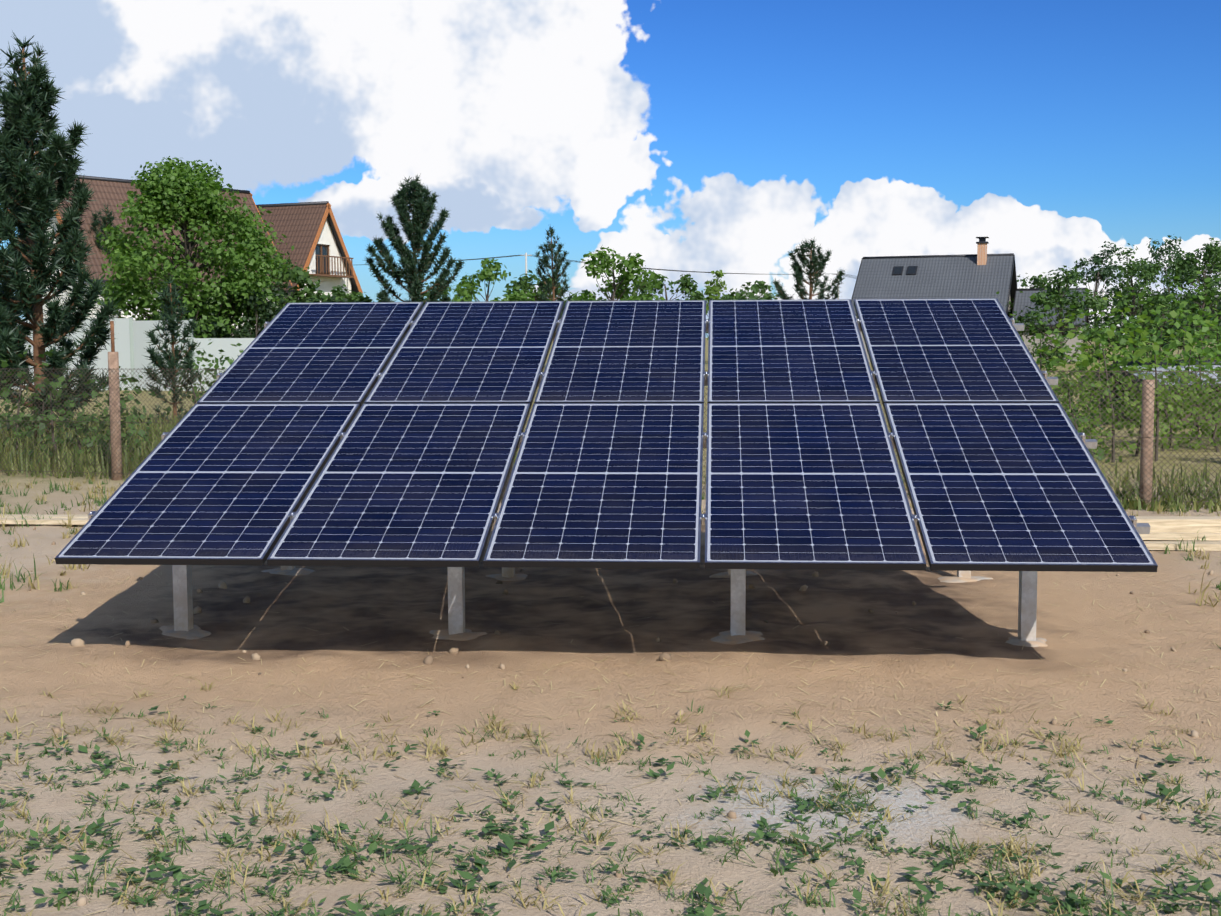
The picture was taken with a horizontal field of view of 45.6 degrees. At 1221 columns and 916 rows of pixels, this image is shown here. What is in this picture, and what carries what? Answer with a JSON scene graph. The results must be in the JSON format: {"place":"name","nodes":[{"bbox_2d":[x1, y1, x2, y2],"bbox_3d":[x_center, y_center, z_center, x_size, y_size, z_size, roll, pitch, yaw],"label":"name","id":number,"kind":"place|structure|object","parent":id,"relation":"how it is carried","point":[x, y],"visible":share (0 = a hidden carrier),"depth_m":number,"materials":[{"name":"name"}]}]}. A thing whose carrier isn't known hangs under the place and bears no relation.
{"place":"outdoors","nodes":[
{"label":"outdoors","id":0,"kind":"place"},
{"bbox_2d":[24,175,291,333],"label":"house","id":1,"kind":"structure","parent":0,"point":[111,192],"depth_m":60.91,"materials":[{"name":"tile"}]},
{"bbox_2d":[256,201,362,302],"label":"house","id":2,"kind":"structure","parent":0,"point":[311,231],"depth_m":71.06,"materials":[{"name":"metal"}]},
{"bbox_2d":[0,338,1220,915],"bbox_3d":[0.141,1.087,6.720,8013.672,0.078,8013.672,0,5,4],"label":"ground","id":3,"kind":"structure","parent":0,"point":[342,610],"depth_m":6.32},
{"bbox_2d":[0,58,51,401],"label":"pine","id":4,"kind":"object","parent":3,"relation":"on","point":[3,286],"visible":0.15,"depth_m":24.62,"materials":[{"name":"green plant"}]},
{"bbox_2d":[0,514,88,524],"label":"planks","id":5,"kind":"object","parent":3,"relation":"on","point":[77,519],"visible":0.29,"depth_m":12.88,"materials":[{"name":"beige wood"}]},
{"bbox_2d":[0,32,120,441],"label":"pine","id":6,"kind":"object","parent":3,"relation":"on","point":[32,198],"visible":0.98,"depth_m":21.11,"materials":[{"name":"green plant"}]},
{"bbox_2d":[0,345,167,465],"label":"grass","id":7,"kind":"structure","parent":3,"relation":"on","point":[4,364],"depth_m":18.96,"materials":[{"name":"green plant"}]},
{"bbox_2d":[87,202,139,319],"bbox_3d":[-20.737,-6.790,60.016,2.697,7.660,2.792,-1,5,-7],"label":"tree","id":8,"kind":"object","parent":3,"relation":"on","point":[106,219],"visible":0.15,"depth_m":59.52,"materials":[{"name":"green plant"}]},
{"bbox_2d":[12,317,254,390],"bbox_3d":[-13.747,-3.228,46.362,19.458,2.560,0.498,1,5,16],"label":"corrugated metal fence","id":9,"kind":"object","parent":3,"relation":"on","point":[130,335],"visible":0.21,"depth_m":46.88,"materials":[{"name":"grey"}]},
{"bbox_2d":[141,272,202,423],"bbox_3d":[-8.316,-1.926,27.459,1.134,3.249,1.206,0,5,4],"label":"pine sapling","id":10,"kind":"object","parent":3,"relation":"on","point":[174,357],"visible":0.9,"depth_m":27.41,"materials":[{"name":"green plant"}]},
{"bbox_2d":[90,156,294,337],"bbox_3d":[-14.528,-6.210,49.753,6.406,8.237,6.745,-5,6,-42],"label":"deciduous tree","id":11,"kind":"object","parent":3,"relation":"on","point":[187,197],"visible":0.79,"depth_m":48.34,"materials":[{"name":"green plant"}]},
{"bbox_2d":[153,334,243,414],"bbox_3d":[-7.818,-1.663,30.327,3.361,1.862,2.213,0,5,4],"label":"shrub","id":12,"kind":"object","parent":3,"relation":"on","point":[216,366],"visible":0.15,"depth_m":30.10,"materials":[{"name":"green plant"}]},
{"bbox_2d":[185,292,231,337],"bbox_3d":[-13.567,-3.841,49.024,2.126,3.557,1.759,2,5,28],"label":"conifer hedge","id":13,"kind":"object","parent":3,"relation":"on","point":[213,332],"visible":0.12,"depth_m":48.58,"materials":[{"name":"green plant"}]},
{"bbox_2d":[208,288,262,337],"bbox_3d":[-12.662,-3.958,49.269,2.281,3.731,1.888,0,5,4],"label":"conifer hedge","id":14,"kind":"object","parent":3,"relation":"on","point":[248,309],"visible":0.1,"depth_m":49.16,"materials":[{"name":"green plant"}]},
{"bbox_2d":[231,290,278,337],"bbox_3d":[-11.752,-3.855,48.784,2.045,3.602,1.795,0,5,4],"label":"conifer hedge","id":15,"kind":"object","parent":3,"relation":"on","point":[264,316],"visible":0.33,"depth_m":48.72,"materials":[{"name":"green plant"}]},
{"bbox_2d":[252,282,290,330],"bbox_3d":[-11.455,-4.097,49.916,2.148,3.896,2.418,-1,5,-11],"label":"conifer hedge","id":16,"kind":"object","parent":3,"relation":"on","point":[280,292],"visible":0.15,"depth_m":49.49,"materials":[{"name":"green plant"}]},
{"bbox_2d":[244,251,334,337],"bbox_3d":[-13.873,-5.961,61.704,4.353,5.694,4.333,0,5,4],"label":"tree by house","id":17,"kind":"object","parent":3,"relation":"on","point":[299,276],"visible":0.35,"depth_m":61.74,"materials":[{"name":"green plant"}]},
{"bbox_2d":[301,298,320,302],"bbox_3d":[-10.316,-3.834,49.926,2.183,3.368,2.081,4,6,43],"label":"conifer hedge","id":18,"kind":"object","parent":3,"relation":"on","point":[312,299],"depth_m":49.51,"materials":[{"name":"green plant"}]},
{"bbox_2d":[320,295,355,302],"bbox_3d":[-9.222,-3.863,49.833,2.294,3.435,2.010,3,6,38],"label":"conifer hedge","id":19,"kind":"object","parent":3,"relation":"on","point":[333,298],"visible":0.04,"depth_m":49.70,"materials":[{"name":"green plant"}]},
{"bbox_2d":[328,284,379,301],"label":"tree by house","id":20,"kind":"object","parent":3,"relation":"on","point":[338,293],"visible":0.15,"depth_m":65.51,"materials":[{"name":"green plant"}]},
{"bbox_2d":[365,173,466,304],"bbox_3d":[-8.079,-7.334,59.760,3.980,8.676,3.917,0,5,4],"label":"pine","id":21,"kind":"object","parent":3,"relation":"on","point":[415,227],"visible":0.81,"depth_m":59.01,"materials":[{"name":"green plant"}]},
{"bbox_2d":[421,282,476,301],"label":"tree","id":22,"kind":"object","parent":3,"relation":"on","point":[449,289],"visible":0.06,"depth_m":83.69,"materials":[{"name":"green plant"}]},
{"bbox_2d":[451,258,535,301],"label":"tree","id":23,"kind":"object","parent":3,"relation":"on","point":[487,274],"visible":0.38,"depth_m":75.07,"materials":[{"name":"green plant"}]},
{"bbox_2d":[498,269,573,314],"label":"tree","id":24,"kind":"object","parent":3,"relation":"on","point":[523,285],"visible":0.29,"depth_m":82.48,"materials":[{"name":"green plant"}]},
{"bbox_2d":[535,224,574,341],"bbox_3d":[-2.429,-6.559,61.501,1.953,6.794,1.751,0,5,4],"label":"young pine","id":25,"kind":"object","parent":3,"relation":"on","point":[555,270],"visible":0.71,"depth_m":61.30,"materials":[{"name":"green plant"}]},
{"bbox_2d":[159,568,1047,646],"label":"concrete footings","id":26,"kind":"object","parent":3,"relation":"on","point":[197,632],"visible":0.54,"depth_m":8.06,"materials":[{"name":"grey concrete"}]},
{"bbox_2d":[0,321,1220,507],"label":"chain link fence","id":27,"kind":"object","parent":3,"relation":"on","point":[1146,447],"visible":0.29,"depth_m":15.01,"materials":[{"name":"grey metal"}]},
{"bbox_2d":[0,407,1220,512],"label":"tall grass","id":28,"kind":"structure","parent":3,"relation":"on","point":[1135,504],"depth_m":17.67,"materials":[{"name":"green plant"}]},
{"bbox_2d":[0,470,1220,915],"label":"weeds and grass tufts","id":29,"kind":"object","parent":3,"relation":"on","point":[702,890],"visible":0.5,"depth_m":4.79,"materials":[{"name":"green plant"}]},
{"bbox_2d":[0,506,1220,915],"bbox_3d":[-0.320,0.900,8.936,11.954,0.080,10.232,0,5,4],"label":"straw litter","id":30,"kind":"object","parent":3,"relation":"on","point":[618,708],"visible":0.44,"depth_m":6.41,"materials":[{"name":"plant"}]},
{"bbox_2d":[13,527,1213,915],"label":"stones","id":31,"kind":"object","parent":3,"relation":"on","point":[81,901],"visible":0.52,"depth_m":7.53,"materials":[{"name":"beige stone"}]},
{"bbox_2d":[563,246,664,303],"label":"tree","id":32,"kind":"object","parent":3,"relation":"on","point":[619,290],"visible":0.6,"depth_m":74.52,"materials":[{"name":"green plant"}]},
{"bbox_2d":[88,318,1149,640],"bbox_3d":[0.089,0.199,8.950,5.418,2.129,3.549,0,5,4],"label":"mounting frame","id":33,"kind":"object","parent":3,"relation":"on","point":[456,604],"visible":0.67,"depth_m":7.98,"materials":[{"name":"metal"}]},
{"bbox_2d":[55,404,359,565],"bbox_3d":[-2.140,0.093,8.062,1.040,0.035,2.100,0,23,4],"label":"solar panel","id":34,"kind":"object","parent":33,"relation":"attached to","point":[217,484],"visible":0.96,"depth_m":7.85,"materials":[{"name":"blue glass"}]},
{"bbox_2d":[197,302,423,407],"bbox_3d":[-1.997,-0.745,10.007,1.040,0.035,2.100,0,23,4],"label":"solar panel","id":35,"kind":"object","parent":33,"relation":"attached to","point":[322,353],"visible":0.83,"depth_m":9.85,"materials":[{"name":"blue glass"}]},
{"bbox_2d":[267,403,530,566],"bbox_3d":[-1.081,0.095,7.985,1.040,0.035,2.100,0,23,4],"label":"solar panel","id":36,"kind":"object","parent":33,"relation":"attached to","point":[409,485],"visible":1,"depth_m":7.77,"materials":[{"name":"blue glass"}]},
{"bbox_2d":[364,301,563,406],"bbox_3d":[-0.938,-0.743,9.930,1.040,0.035,2.100,0,23,4],"label":"solar panel","id":37,"kind":"object","parent":33,"relation":"attached to","point":[475,352],"visible":0.9,"depth_m":9.78,"materials":[{"name":"blue glass"}]},
{"bbox_2d":[483,403,703,568],"bbox_3d":[-0.022,0.096,7.908,1.040,0.035,2.100,0,23,4],"label":"solar panel","id":38,"kind":"object","parent":33,"relation":"attached to","point":[604,485],"visible":1,"depth_m":7.69,"materials":[{"name":"blue glass"}]},
{"bbox_2d":[534,300,705,402],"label":"solar panel","id":39,"kind":"object","parent":33,"relation":"attached to","point":[650,351],"visible":0.9,"depth_m":9.70,"materials":[{"name":"blue glass"}]},
{"bbox_2d":[707,299,879,402],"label":"solar panel","id":40,"kind":"object","parent":33,"relation":"attached to","point":[789,351],"visible":0.83,"depth_m":9.62,"materials":[{"name":"blue glass"}]},
{"bbox_2d":[705,403,925,569],"bbox_3d":[1.038,0.098,7.831,1.040,0.035,2.100,0,23,4],"label":"solar panel","id":41,"kind":"object","parent":33,"relation":"attached to","point":[807,486],"visible":1,"depth_m":7.61,"materials":[{"name":"blue glass"}]},
{"bbox_2d":[853,298,1058,406],"bbox_3d":[2.240,-0.738,9.699,1.040,0.035,2.100,0,23,4],"label":"solar panel","id":42,"kind":"object","parent":33,"relation":"attached to","point":[973,350],"visible":0.83,"depth_m":9.54,"materials":[{"name":"blue glass"}]},
{"bbox_2d":[884,403,1157,571],"bbox_3d":[2.097,0.100,7.754,1.040,0.035,2.100,0,23,4],"label":"solar panel","id":43,"kind":"object","parent":33,"relation":"attached to","point":[1008,486],"visible":0.98,"depth_m":7.53,"materials":[{"name":"blue glass"}]},
{"bbox_2d":[624,274,706,301],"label":"tree","id":44,"kind":"object","parent":3,"relation":"on","point":[686,285],"visible":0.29,"depth_m":81.15,"materials":[{"name":"green plant"}]},
{"bbox_2d":[699,270,734,340],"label":"tree","id":45,"kind":"object","parent":3,"relation":"on","point":[713,291],"visible":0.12,"depth_m":93.28,"materials":[{"name":"green plant"}]},
{"bbox_2d":[720,280,779,299],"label":"tree","id":46,"kind":"object","parent":3,"relation":"on","point":[759,288],"visible":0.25,"depth_m":86.49,"materials":[{"name":"green plant"}]},
{"bbox_2d":[363,253,1184,348],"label":"utility poles and cables","id":47,"kind":"object","parent":3,"relation":"on","point":[526,255],"visible":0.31,"depth_m":148.27,"materials":[{"name":"grey concrete"}]},
{"bbox_2d":[771,236,844,299],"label":"pine","id":48,"kind":"object","parent":3,"relation":"on","point":[816,264],"visible":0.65,"depth_m":70.70,"materials":[{"name":"green plant"}]},
{"bbox_2d":[1007,273,1085,329],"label":"tree","id":49,"kind":"object","parent":3,"relation":"on","point":[1036,283],"visible":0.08,"depth_m":93.48,"materials":[{"name":"green plant"}]},
{"bbox_2d":[1012,288,1089,361],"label":"house","id":50,"kind":"structure","parent":3,"relation":"on","point":[1021,301],"depth_m":89.93,"materials":[{"name":"grey"}]},
{"bbox_2d":[1013,265,1106,364],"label":"tree","id":51,"kind":"object","parent":3,"relation":"on","point":[1059,299],"visible":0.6,"depth_m":81.94,"materials":[{"name":"green plant"}]},
{"bbox_2d":[1047,372,1122,462],"bbox_3d":[4.943,-0.352,16.570,1.472,1.426,1.928,4,6,40],"label":"shrub","id":52,"kind":"object","parent":3,"relation":"on","point":[1101,450],"visible":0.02,"depth_m":16.59,"materials":[{"name":"green plant"}]},
{"bbox_2d":[1073,241,1140,359],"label":"tree","id":53,"kind":"object","parent":3,"relation":"on","point":[1103,273],"visible":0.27,"depth_m":98.13,"materials":[{"name":"green plant"}]},
{"bbox_2d":[996,272,1220,426],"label":"bush","id":54,"kind":"object","parent":3,"relation":"on","point":[1121,340],"visible":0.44,"depth_m":26.28,"materials":[{"name":"green plant"}]},
{"bbox_2d":[1032,291,1220,462],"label":"bush","id":55,"kind":"object","parent":3,"relation":"on","point":[1139,352],"visible":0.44,"depth_m":18.97,"materials":[{"name":"green plant"}]},
{"bbox_2d":[1045,343,1220,451],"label":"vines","id":56,"kind":"object","parent":3,"relation":"on","point":[1200,412],"visible":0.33,"depth_m":20.99,"materials":[{"name":"green plant"}]},
{"bbox_2d":[1090,243,1177,359],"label":"tree","id":57,"kind":"object","parent":3,"relation":"on","point":[1135,269],"visible":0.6,"depth_m":93.33,"materials":[{"name":"green plant"}]},
{"bbox_2d":[1078,360,1220,426],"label":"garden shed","id":58,"kind":"structure","parent":3,"relation":"on","point":[1159,368],"depth_m":26.90,"materials":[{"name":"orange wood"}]},
{"bbox_2d":[1094,257,1220,362],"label":"tree","id":59,"kind":"object","parent":3,"relation":"on","point":[1190,319],"visible":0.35,"depth_m":39.00,"materials":[{"name":"green plant"}]},
{"bbox_2d":[1114,234,1201,357],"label":"tree","id":60,"kind":"object","parent":3,"relation":"on","point":[1155,255],"visible":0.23,"depth_m":102.45,"materials":[{"name":"green plant"}]},
{"bbox_2d":[1128,516,1220,550],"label":"plank stack","id":61,"kind":"object","parent":3,"relation":"on","point":[1167,530],"depth_m":11.25,"materials":[{"name":"beige wood"}]},
{"bbox_2d":[1151,316,1220,442],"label":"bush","id":62,"kind":"object","parent":3,"relation":"on","point":[1187,347],"visible":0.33,"depth_m":22.45,"materials":[{"name":"green plant"}]},
{"bbox_2d":[1155,237,1220,359],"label":"tree","id":63,"kind":"object","parent":3,"relation":"on","point":[1181,267],"visible":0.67,"depth_m":95.72,"materials":[{"name":"green plant"}]},
{"bbox_2d":[1179,245,1220,356],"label":"tree","id":64,"kind":"object","parent":3,"relation":"on","point":[1217,283],"visible":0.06,"depth_m":101.84,"materials":[{"name":"green plant"}]},
{"bbox_2d":[1213,407,1220,421],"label":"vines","id":65,"kind":"object","parent":3,"relation":"on","point":[1216,409],"visible":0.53,"depth_m":18.55,"materials":[{"name":"green plant"}]},
{"bbox_2d":[0,0,1220,337],"label":"sky","id":66,"kind":"structure","parent":0,"point":[727,136],"materials":[{"name":"blue"}]},
{"bbox_2d":[851,237,1016,361],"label":"house","id":67,"kind":"structure","parent":0,"point":[981,273],"depth_m":92.19,"materials":[{"name":"grey"}]},
{"bbox_2d":[1118,288,1192,337],"bbox_3d":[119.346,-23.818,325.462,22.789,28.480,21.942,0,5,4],"label":"bush","id":68,"kind":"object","parent":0,"point":[1166,323],"depth_m":322.06,"materials":[{"name":"green plant"}]},
{"bbox_2d":[1186,297,1220,340],"bbox_3d":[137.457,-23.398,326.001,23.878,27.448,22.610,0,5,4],"label":"bush","id":69,"kind":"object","parent":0,"point":[1218,310],"depth_m":319.64,"materials":[{"name":"green plant"}]}
]}

